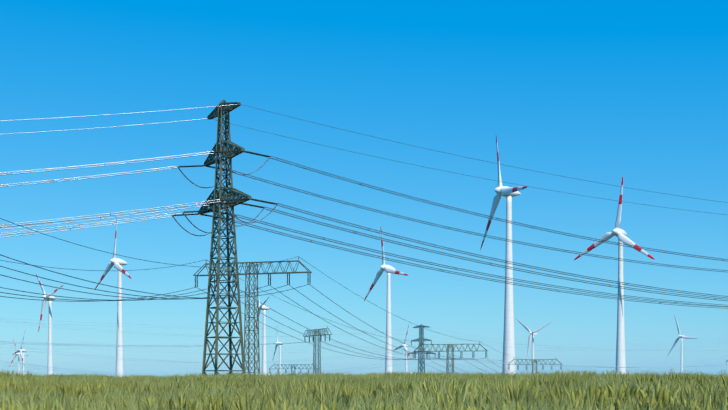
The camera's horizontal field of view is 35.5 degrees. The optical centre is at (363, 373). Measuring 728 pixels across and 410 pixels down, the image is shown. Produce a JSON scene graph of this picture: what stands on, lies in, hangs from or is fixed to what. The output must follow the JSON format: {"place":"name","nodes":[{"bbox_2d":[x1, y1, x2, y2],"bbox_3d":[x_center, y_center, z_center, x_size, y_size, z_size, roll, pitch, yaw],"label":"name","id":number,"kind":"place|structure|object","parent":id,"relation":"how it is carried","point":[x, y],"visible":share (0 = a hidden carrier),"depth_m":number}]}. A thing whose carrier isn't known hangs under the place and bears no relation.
{"place":"outdoors","nodes":[
{"label":"outdoors","id":0,"kind":"place"},
{"bbox_2d":[9,339,27,372],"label":"wind turbine","id":1,"kind":"object","parent":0,"point":[18,354],"visible":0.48,"depth_m":2346.09},
{"bbox_2d":[12,333,26,373],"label":"wind turbine","id":2,"kind":"object","parent":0,"point":[20,350],"visible":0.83,"depth_m":1846.08},
{"bbox_2d":[36,275,62,374],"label":"wind turbine","id":3,"kind":"object","parent":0,"point":[50,357],"visible":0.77,"depth_m":1110.17},
{"bbox_2d":[95,218,131,376],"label":"wind turbine","id":4,"kind":"object","parent":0,"point":[118,263],"visible":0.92,"depth_m":858.12},
{"bbox_2d":[255,296,269,374],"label":"wind turbine","id":5,"kind":"object","parent":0,"point":[264,308],"visible":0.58,"depth_m":1184.83},
{"bbox_2d":[273,335,282,371],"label":"wind turbine","id":6,"kind":"object","parent":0,"point":[279,352],"visible":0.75,"depth_m":1915.95},
{"bbox_2d":[0,319,724,376],"bbox_3d":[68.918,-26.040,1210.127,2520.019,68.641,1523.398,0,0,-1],"label":"conductors","id":7,"kind":"object","parent":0,"point":[316,351],"visible":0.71,"depth_m":913.15},
{"bbox_2d":[0,0,727,376],"label":"sky","id":8,"kind":"structure","parent":0,"point":[600,91]},
{"bbox_2d":[364,226,407,372],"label":"wind turbine","id":9,"kind":"object","parent":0,"point":[389,269],"visible":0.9,"depth_m":893.56},
{"bbox_2d":[393,325,411,372],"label":"wind turbine","id":10,"kind":"object","parent":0,"point":[401,346],"visible":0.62,"depth_m":1855.38},
{"bbox_2d":[480,136,527,375],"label":"wind turbine","id":11,"kind":"object","parent":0,"point":[508,193],"visible":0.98,"depth_m":587.38},
{"bbox_2d":[516,318,551,373],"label":"wind turbine","id":12,"kind":"object","parent":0,"point":[532,333],"visible":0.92,"depth_m":1651.76},
{"bbox_2d":[668,315,698,373],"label":"wind turbine","id":13,"kind":"object","parent":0,"point":[681,337],"visible":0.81,"depth_m":1858.19},
{"bbox_3d":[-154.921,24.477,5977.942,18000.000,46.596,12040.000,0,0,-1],"label":"ground","id":14,"kind":"structure","parent":0,"visible":0},
{"bbox_2d":[172,99,276,374],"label":"tension pylon","id":15,"kind":"object","parent":14,"relation":"on","point":[234,195],"visible":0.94,"depth_m":248.46},
{"bbox_2d":[0,218,565,374],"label":"conductors","id":16,"kind":"object","parent":15,"relation":"attached to","point":[152,298],"visible":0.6,"depth_m":205.10},
{"bbox_2d":[0,104,727,308],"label":"conductors","id":17,"kind":"object","parent":15,"relation":"attached to","point":[354,232],"visible":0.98,"depth_m":265.99},
{"bbox_2d":[193,257,311,374],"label":"pylon","id":18,"kind":"object","parent":14,"relation":"on","point":[254,273],"visible":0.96,"depth_m":229.14},
{"bbox_2d":[269,363,316,372],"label":"pylon","id":19,"kind":"object","parent":14,"relation":"on","point":[291,366],"visible":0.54,"depth_m":598.79},
{"bbox_2d":[303,326,331,373],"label":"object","id":20,"kind":"object","parent":14,"relation":"on","point":[315,346],"visible":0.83,"depth_m":430.05},
{"bbox_2d":[0,318,726,367],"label":"conductors","id":21,"kind":"object","parent":20,"relation":"attached to","point":[332,346],"visible":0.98,"depth_m":432.46},
{"bbox_2d":[407,324,435,374],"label":"pylon","id":22,"kind":"object","parent":14,"relation":"on","point":[421,332],"visible":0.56,"depth_m":886.46},
{"bbox_2d":[413,341,486,373],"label":"pylon","id":23,"kind":"object","parent":14,"relation":"on","point":[448,349],"visible":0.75,"depth_m":384.38},
{"bbox_2d":[508,358,561,373],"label":"pylon","id":24,"kind":"object","parent":14,"relation":"on","point":[536,362],"visible":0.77,"depth_m":537.90},
{"bbox_2d":[574,177,654,373],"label":"wind turbine","id":25,"kind":"object","parent":14,"relation":"on","point":[619,233],"visible":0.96,"depth_m":714.00}
]}

